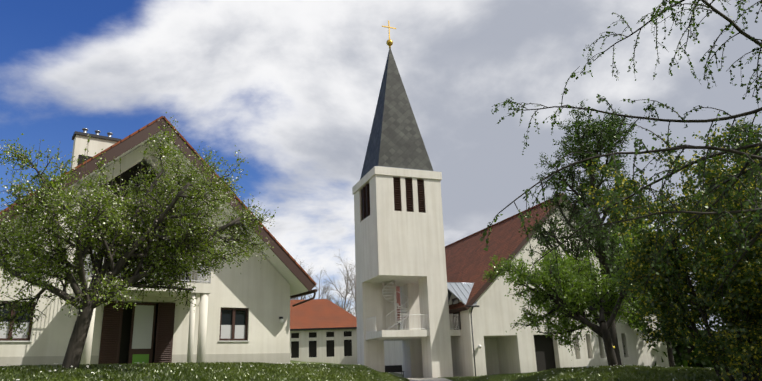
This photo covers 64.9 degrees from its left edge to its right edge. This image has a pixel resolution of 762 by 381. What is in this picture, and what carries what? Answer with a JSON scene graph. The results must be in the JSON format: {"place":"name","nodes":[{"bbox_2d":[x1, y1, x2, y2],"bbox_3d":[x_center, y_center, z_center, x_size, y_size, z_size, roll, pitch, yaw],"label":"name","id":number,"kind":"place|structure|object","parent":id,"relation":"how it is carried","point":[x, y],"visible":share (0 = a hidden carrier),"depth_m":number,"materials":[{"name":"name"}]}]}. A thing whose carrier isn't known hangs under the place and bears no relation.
{"place":"outdoors","nodes":[
{"label":"outdoors","id":0,"kind":"place"},
{"bbox_2d":[74,155,189,363],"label":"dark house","id":1,"kind":"structure","parent":0,"point":[126,319],"depth_m":24.52,"materials":[{"name":"brown wood"}]},
{"bbox_2d":[0,353,289,366],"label":"wall base","id":2,"kind":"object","parent":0,"point":[280,358],"depth_m":22.90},
{"bbox_2d":[84,250,210,283],"bbox_3d":[-8.538,2.961,22.009,4.144,0.939,1.572,9,-20,-33],"label":"balcony railing","id":3,"kind":"object","parent":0,"point":[198,277],"visible":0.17,"depth_m":22.05,"materials":[{"name":"white metal"}]},
{"bbox_2d":[290,329,356,363],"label":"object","id":4,"kind":"object","parent":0,"point":[321,338],"depth_m":58.04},
{"bbox_2d":[290,327,356,330],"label":"fascia","id":5,"kind":"structure","parent":4,"relation":"on","point":[323,328],"depth_m":58.11,"materials":[{"name":"grey metal"}]},
{"bbox_2d":[290,299,356,328],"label":"roof","id":6,"kind":"structure","parent":5,"relation":"on","point":[320,313],"depth_m":60.15,"materials":[{"name":"tile"}]},
{"bbox_2d":[0,360,761,380],"bbox_3d":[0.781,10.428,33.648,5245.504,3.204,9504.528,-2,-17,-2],"label":"ground","id":7,"kind":"structure","parent":0,"point":[396,374],"depth_m":16.48,"materials":[{"name":"green plant"}]},
{"bbox_2d":[0,112,277,369],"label":"tree","id":8,"kind":"object","parent":7,"relation":"on","point":[177,228],"depth_m":14.82,"materials":[{"name":"green plant"}]},
{"bbox_2d":[71,206,211,364],"bbox_3d":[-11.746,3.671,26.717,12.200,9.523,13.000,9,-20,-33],"label":"porch column","id":9,"kind":"structure","parent":7,"relation":"on","point":[202,291],"depth_m":21.73,"materials":[{"name":"white paint"}]},
{"bbox_2d":[0,138,289,356],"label":"house front","id":10,"kind":"structure","parent":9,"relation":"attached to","point":[262,294],"depth_m":23.74,"materials":[{"name":"white paint"}]},
{"bbox_2d":[0,301,249,364],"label":"house windows","id":11,"kind":"structure","parent":10,"relation":"in","point":[233,324],"depth_m":22.15,"materials":[{"name":"brown wood"}]},
{"bbox_2d":[0,130,307,295],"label":"house roof","id":12,"kind":"structure","parent":10,"relation":"on","point":[297,286],"depth_m":25.17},
{"bbox_2d":[70,128,120,169],"bbox_3d":[-12.430,-1.036,25.901,1.860,3.300,0.810,9,-20,-33],"label":"chimney","id":13,"kind":"object","parent":12,"relation":"on","point":[97,143],"visible":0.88,"depth_m":25.76,"materials":[{"name":"white paint"}]},
{"bbox_2d":[0,116,317,306],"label":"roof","id":14,"kind":"structure","parent":12,"relation":"attached to","point":[282,254],"depth_m":23.59,"materials":[{"name":"brown"}]},
{"bbox_2d":[131,293,283,323],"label":"house lamps","id":15,"kind":"object","parent":10,"relation":"attached to","point":[133,297],"visible":0.85,"depth_m":21.44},
{"bbox_2d":[290,253,355,315],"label":"bare trees","id":16,"kind":"object","parent":7,"relation":"on","point":[346,292],"visible":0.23,"depth_m":82.31,"materials":[{"name":"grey plant"}]},
{"bbox_2d":[3,362,741,380],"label":"daisies","id":17,"kind":"object","parent":7,"relation":"on","point":[352,375],"visible":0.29,"depth_m":18.53,"materials":[{"name":"white plant"}]},
{"bbox_2d":[385,365,403,377],"bbox_3d":[0.962,12.792,42.203,1.300,0.900,0.420,4,-18,-20],"label":"bench","id":18,"kind":"object","parent":7,"relation":"on","point":[394,368],"visible":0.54,"depth_m":42.39,"materials":[{"name":"grey metal"}]},
{"bbox_2d":[352,166,452,377],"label":"bell tower","id":19,"kind":"structure","parent":7,"relation":"on","point":[404,248],"depth_m":41.78,"materials":[{"name":"white paint"}]},
{"bbox_2d":[360,177,425,219],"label":"louvered openings","id":20,"kind":"object","parent":19,"relation":"in","point":[365,196],"visible":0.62,"depth_m":42.62,"materials":[{"name":"brown wood"}]},
{"bbox_2d":[360,48,432,179],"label":"spire","id":21,"kind":"structure","parent":19,"relation":"on","point":[395,139],"depth_m":44.89,"materials":[{"name":"stone"}]},
{"bbox_2d":[382,20,395,47],"bbox_3d":[0.676,-12.701,48.694,1.165,2.550,0.540,13,-23,-41],"label":"cross","id":22,"kind":"object","parent":21,"relation":"attached to","point":[389,42],"visible":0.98,"depth_m":48.45,"materials":[{"name":"gold metal"}]},
{"bbox_2d":[365,286,460,340],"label":"tower slab","id":23,"kind":"structure","parent":19,"relation":"attached to","point":[390,334],"depth_m":41.03,"materials":[{"name":"white concrete"}]},
{"bbox_2d":[366,280,459,332],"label":"tower rails","id":24,"kind":"object","parent":23,"relation":"on","point":[371,324],"visible":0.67,"depth_m":41.75,"materials":[{"name":"white metal"}]},
{"bbox_2d":[384,294,516,376],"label":"church walls","id":25,"kind":"structure","parent":7,"relation":"on","point":[500,354],"depth_m":42.18,"materials":[{"name":"white paint"}]},
{"bbox_2d":[452,298,460,329],"bbox_3d":[5.245,8.598,41.675,0.035,2.170,1.050,4,-18,-20],"label":"window","id":26,"kind":"structure","parent":25,"relation":"in","point":[456,315],"depth_m":41.61,"materials":[{"name":"grey glass"}]},
{"bbox_2d":[396,196,620,324],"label":"roof","id":27,"kind":"structure","parent":25,"relation":"on","point":[468,259],"depth_m":47.23,"materials":[{"name":"red tile"}]},
{"bbox_2d":[447,282,477,304],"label":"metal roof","id":28,"kind":"structure","parent":27,"relation":"on","point":[460,291],"depth_m":41.55,"materials":[{"name":"grey metal"}]},
{"bbox_2d":[445,193,563,247],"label":"roof ridge","id":29,"kind":"structure","parent":27,"relation":"on","point":[537,205],"depth_m":53.51,"materials":[{"name":"tile"}]},
{"bbox_2d":[466,305,478,375],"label":"church pipes","id":30,"kind":"object","parent":7,"relation":"on","point":[472,306],"visible":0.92,"depth_m":39.63,"materials":[{"name":"brown metal"}]},
{"bbox_2d":[465,208,674,376],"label":"church gable","id":31,"kind":"structure","parent":7,"relation":"on","point":[497,312],"depth_m":41.64,"materials":[{"name":"white paint"}]},
{"bbox_2d":[482,219,658,366],"bbox_3d":[7.551,4.031,23.175,7.215,5.702,5.640,-2,-17,-2],"label":"apple","id":32,"kind":"object","parent":7,"relation":"on","point":[546,277],"depth_m":22.37,"materials":[{"name":"green plant"}]},
{"bbox_2d":[520,100,675,364],"bbox_3d":[12.128,2.276,33.669,9.003,15.870,8.594,-2,-17,-2],"label":"tall tree","id":33,"kind":"object","parent":7,"relation":"on","point":[610,133],"depth_m":33.61,"materials":[{"name":"green plant"}]},
{"bbox_2d":[579,118,761,380],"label":"tree","id":34,"kind":"object","parent":7,"relation":"on","point":[729,339],"depth_m":14.98,"materials":[{"name":"green plant"}]},
{"bbox_2d":[622,229,740,367],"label":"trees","id":35,"kind":"object","parent":7,"relation":"on","point":[685,363],"depth_m":44.74,"materials":[{"name":"green plant"}]},
{"bbox_2d":[0,0,761,330],"label":"sky","id":36,"kind":"structure","parent":0,"point":[295,85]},
{"bbox_2d":[408,377,450,380],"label":"path","id":37,"kind":"structure","parent":0,"point":[430,379],"depth_m":35.06,"materials":[{"name":"grey concrete"}]},
{"bbox_2d":[533,335,575,371],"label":"door","id":38,"kind":"structure","parent":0,"point":[544,352],"depth_m":41.78,"materials":[{"name":"black wood"}]},
{"bbox_2d":[479,0,761,364],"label":"larch","id":39,"kind":"object","parent":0,"point":[702,167],"depth_m":11.90,"materials":[{"name":"green plant"}]},
{"bbox_2d":[683,116,761,257],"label":"tall tree","id":40,"kind":"object","parent":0,"point":[742,141],"depth_m":31.68,"materials":[{"name":"green plant"}]}
]}

